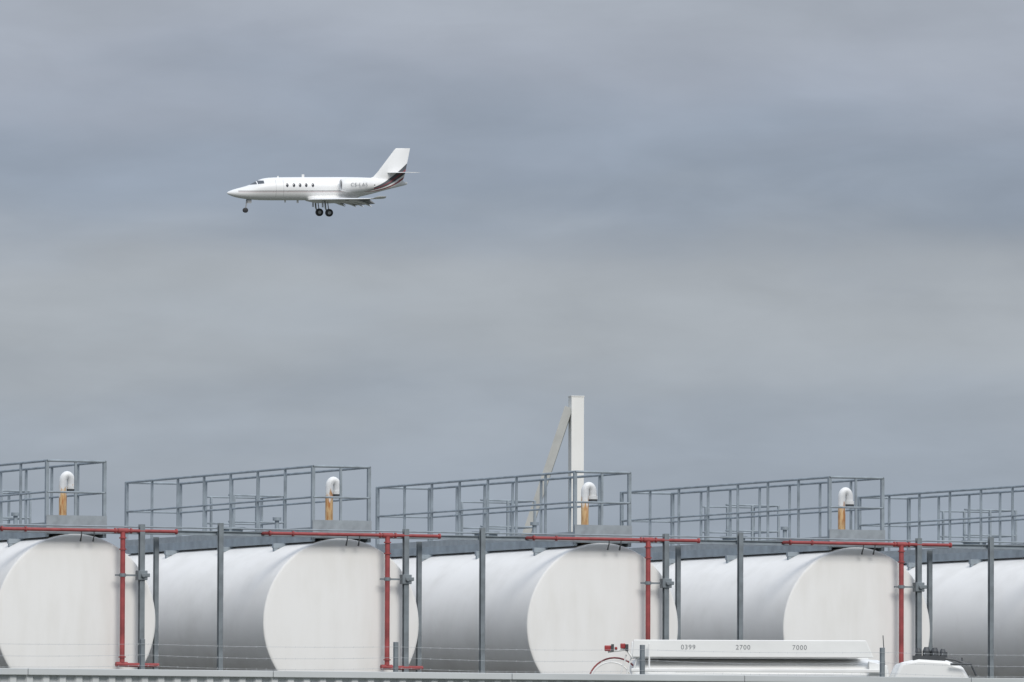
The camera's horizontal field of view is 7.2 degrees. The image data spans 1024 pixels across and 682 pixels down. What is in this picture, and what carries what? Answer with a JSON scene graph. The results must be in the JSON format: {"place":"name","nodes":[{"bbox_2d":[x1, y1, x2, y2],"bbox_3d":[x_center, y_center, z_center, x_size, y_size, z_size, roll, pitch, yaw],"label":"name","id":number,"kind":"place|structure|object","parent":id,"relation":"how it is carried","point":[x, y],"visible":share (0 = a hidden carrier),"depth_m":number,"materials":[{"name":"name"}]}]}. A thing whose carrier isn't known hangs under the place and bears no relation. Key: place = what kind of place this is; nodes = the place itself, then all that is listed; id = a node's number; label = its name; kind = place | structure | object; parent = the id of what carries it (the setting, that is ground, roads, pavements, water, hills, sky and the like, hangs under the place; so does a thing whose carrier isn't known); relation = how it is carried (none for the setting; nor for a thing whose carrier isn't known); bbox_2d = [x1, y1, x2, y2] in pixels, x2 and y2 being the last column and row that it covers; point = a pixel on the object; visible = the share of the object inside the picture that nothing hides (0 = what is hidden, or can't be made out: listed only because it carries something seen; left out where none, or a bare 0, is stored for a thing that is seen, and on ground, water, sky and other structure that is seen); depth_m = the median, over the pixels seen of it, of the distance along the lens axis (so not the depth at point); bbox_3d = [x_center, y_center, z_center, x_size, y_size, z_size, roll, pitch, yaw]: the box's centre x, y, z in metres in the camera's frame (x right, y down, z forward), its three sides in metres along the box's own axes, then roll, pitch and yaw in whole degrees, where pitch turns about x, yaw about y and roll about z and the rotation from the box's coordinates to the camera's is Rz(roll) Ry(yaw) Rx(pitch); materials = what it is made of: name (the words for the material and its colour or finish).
{"place":"outdoors","nodes":[
{"label":"outdoors","id":0,"kind":"place"},
{"bbox_2d":[227,148,419,216],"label":"business jet","id":1,"kind":"object","parent":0,"point":[389,174],"visible":1,"depth_m":778.16,"materials":[{"name":"white metal"}]},
{"bbox_2d":[286,183,313,186],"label":"cabin windows","id":2,"kind":"structure","parent":1,"relation":"in","point":[287,185],"depth_m":777.79,"materials":[{"name":"black glass"}]},
{"bbox_2d":[0,0,1023,556],"label":"sky","id":3,"kind":"structure","parent":0,"point":[758,240],"materials":[{"name":"grey"}]},
{"bbox_3d":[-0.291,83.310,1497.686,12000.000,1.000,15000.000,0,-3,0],"label":"ground","id":4,"kind":"structure","parent":0,"visible":0},
{"bbox_2d":[0,639,1023,677],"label":"wire fence","id":5,"kind":"object","parent":4,"relation":"on","point":[882,652],"visible":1,"depth_m":100.77,"materials":[{"name":"metal"}]},
{"bbox_2d":[523,406,570,532],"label":"brace","id":6,"kind":"object","parent":4,"relation":"on","point":[557,441],"visible":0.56,"depth_m":172.03,"materials":[{"name":"beige paint"}]},
{"bbox_2d":[568,397,583,531],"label":"column","id":7,"kind":"structure","parent":4,"relation":"on","point":[576,439],"depth_m":172.02,"materials":[{"name":"beige paint"}]},
{"bbox_2d":[590,636,976,677],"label":"fuel tanker truck","id":8,"kind":"object","parent":4,"relation":"on","point":[820,657],"visible":0.98,"depth_m":141.88,"materials":[{"name":"white paint"}]},
{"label":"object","id":9,"kind":"object","parent":4,"relation":"on","visible":0},
{"bbox_2d":[0,675,705,681],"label":"cladding","id":10,"kind":"structure","parent":9,"relation":"attached to","point":[42,678],"depth_m":93.45,"materials":[{"name":"metal"}]},
{"bbox_2d":[0,668,1023,681],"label":"coping","id":11,"kind":"object","parent":9,"relation":"on","point":[356,674],"visible":1,"depth_m":94.71,"materials":[{"name":"concrete"}]},
{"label":"concrete bund","id":12,"kind":"object","parent":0,"visible":0},
{"bbox_2d":[0,534,154,668],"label":"fuel storage tank","id":13,"kind":"object","parent":12,"relation":"on","point":[59,601],"visible":0.87,"depth_m":145.73,"materials":[{"name":"metal"}]},
{"bbox_2d":[0,459,106,546],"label":"access platform","id":14,"kind":"structure","parent":13,"relation":"on","point":[12,538],"depth_m":146.33,"materials":[{"name":"metal"}]},
{"bbox_2d":[59,471,73,534],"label":"vent pipe","id":15,"kind":"object","parent":13,"relation":"on","point":[66,480],"visible":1,"depth_m":146.32,"materials":[{"name":"white metal"}]},
{"bbox_2d":[135,524,149,668],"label":"steel post","id":16,"kind":"object","parent":12,"relation":"on","point":[142,575],"visible":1,"depth_m":146.01,"materials":[{"name":"grey metal"}]},
{"bbox_2d":[0,526,177,666],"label":"sprinkler pipe","id":17,"kind":"object","parent":16,"relation":"attached to","point":[122,574],"visible":0.98,"depth_m":145.82,"materials":[{"name":"red metal"}]},
{"bbox_2d":[0,530,1023,549],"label":"walkway beam","id":18,"kind":"object","parent":16,"relation":"attached to","point":[520,538],"visible":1,"depth_m":149.23,"materials":[{"name":"metal"}]},
{"bbox_2d":[0,524,1023,542],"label":"conduit pipe","id":19,"kind":"object","parent":16,"relation":"attached to","point":[503,533],"visible":1,"depth_m":149.08,"materials":[{"name":"metal"}]},
{"bbox_2d":[153,537,158,669],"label":"steel post","id":20,"kind":"object","parent":12,"relation":"on","point":[155,583],"visible":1,"depth_m":146.55,"materials":[{"name":"grey metal"}]},
{"bbox_2d":[217,523,223,669],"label":"steel post","id":21,"kind":"object","parent":12,"relation":"on","point":[220,548],"visible":1,"depth_m":146.64,"materials":[{"name":"grey metal"}]},
{"bbox_2d":[127,538,418,671],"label":"fuel storage tank","id":22,"kind":"object","parent":12,"relation":"on","point":[304,603],"visible":0.66,"depth_m":148.13,"materials":[{"name":"metal"}]},
{"bbox_2d":[124,465,371,558],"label":"access platform","id":23,"kind":"structure","parent":22,"relation":"on","point":[169,546],"depth_m":151.68,"materials":[{"name":"metal"}]},
{"bbox_2d":[325,477,338,538],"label":"vent pipe","id":24,"kind":"object","parent":22,"relation":"on","point":[332,486],"visible":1,"depth_m":148.46,"materials":[{"name":"white metal"}]},
{"bbox_2d":[400,529,413,671],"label":"steel post","id":25,"kind":"object","parent":12,"relation":"on","point":[407,579],"visible":1,"depth_m":148.13,"materials":[{"name":"grey metal"}]},
{"bbox_2d":[261,531,440,669],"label":"sprinkler pipe","id":26,"kind":"object","parent":25,"relation":"attached to","point":[387,578],"visible":1,"depth_m":147.95,"materials":[{"name":"red metal"}]},
{"bbox_2d":[416,542,421,671],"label":"steel post","id":27,"kind":"object","parent":12,"relation":"on","point":[419,588],"visible":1,"depth_m":148.68,"materials":[{"name":"grey metal"}]},
{"bbox_2d":[479,528,485,672],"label":"steel post","id":28,"kind":"object","parent":12,"relation":"on","point":[482,540],"visible":1,"depth_m":148.78,"materials":[{"name":"grey metal"}]},
{"bbox_2d":[390,543,677,673],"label":"fuel storage tank","id":29,"kind":"object","parent":12,"relation":"on","point":[573,602],"visible":0.61,"depth_m":150.29,"materials":[{"name":"metal"}]},
{"bbox_2d":[375,470,631,561],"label":"access platform","id":30,"kind":"structure","parent":29,"relation":"on","point":[431,548],"depth_m":153.90,"materials":[{"name":"metal"}]},
{"bbox_2d":[581,482,597,543],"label":"vent pipe","id":31,"kind":"object","parent":29,"relation":"on","point":[588,491],"visible":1,"depth_m":150.59,"materials":[{"name":"white metal"}]},
{"bbox_2d":[660,534,673,639],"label":"steel post","id":32,"kind":"object","parent":12,"relation":"on","point":[667,583],"visible":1,"depth_m":150.31,"materials":[{"name":"grey metal"}]},
{"bbox_2d":[525,535,699,639],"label":"sprinkler pipe","id":33,"kind":"object","parent":32,"relation":"attached to","point":[648,557],"visible":0.76,"depth_m":150.11,"materials":[{"name":"red metal"}]},
{"bbox_2d":[675,546,680,639],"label":"steel post","id":34,"kind":"object","parent":12,"relation":"on","point":[678,578],"visible":0.56,"depth_m":150.86,"materials":[{"name":"grey metal"}]},
{"bbox_2d":[737,532,742,639],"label":"steel post","id":35,"kind":"object","parent":12,"relation":"on","point":[739,585],"visible":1,"depth_m":150.95,"materials":[{"name":"grey metal"}]},
{"bbox_2d":[651,547,929,675],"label":"fuel storage tank","id":36,"kind":"object","parent":12,"relation":"on","point":[851,593],"visible":0.41,"depth_m":152.47,"materials":[{"name":"metal"}]},
{"bbox_2d":[620,476,884,565],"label":"access platform","id":37,"kind":"structure","parent":36,"relation":"on","point":[729,552],"depth_m":156.00,"materials":[{"name":"metal"}]},
{"bbox_2d":[838,487,853,547],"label":"vent pipe","id":38,"kind":"object","parent":36,"relation":"on","point":[846,492],"visible":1,"depth_m":152.77,"materials":[{"name":"white metal"}]},
{"bbox_2d":[913,538,926,650],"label":"steel post","id":39,"kind":"object","parent":12,"relation":"on","point":[920,586],"visible":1,"depth_m":152.46,"materials":[{"name":"grey metal"}]},
{"bbox_2d":[781,540,951,662],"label":"sprinkler pipe","id":40,"kind":"object","parent":39,"relation":"attached to","point":[901,561],"visible":0.77,"depth_m":152.27,"materials":[{"name":"red metal"}]},
{"bbox_2d":[927,550,932,650],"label":"steel post","id":41,"kind":"object","parent":12,"relation":"on","point":[930,582],"visible":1,"depth_m":153.01,"materials":[{"name":"grey metal"}]},
{"bbox_2d":[904,557,1023,677],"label":"fuel storage tank","id":42,"kind":"object","parent":12,"relation":"on","point":[960,607],"visible":0.29,"depth_m":156.15,"materials":[{"name":"metal"}]},
{"bbox_2d":[857,485,1023,569],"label":"access platform","id":43,"kind":"structure","parent":42,"relation":"on","point":[974,556],"depth_m":160.19,"materials":[{"name":"metal"}]},
{"bbox_2d":[988,537,993,677],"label":"steel post","id":44,"kind":"object","parent":12,"relation":"on","point":[990,606],"visible":1,"depth_m":153.09,"materials":[{"name":"grey metal"}]}
]}

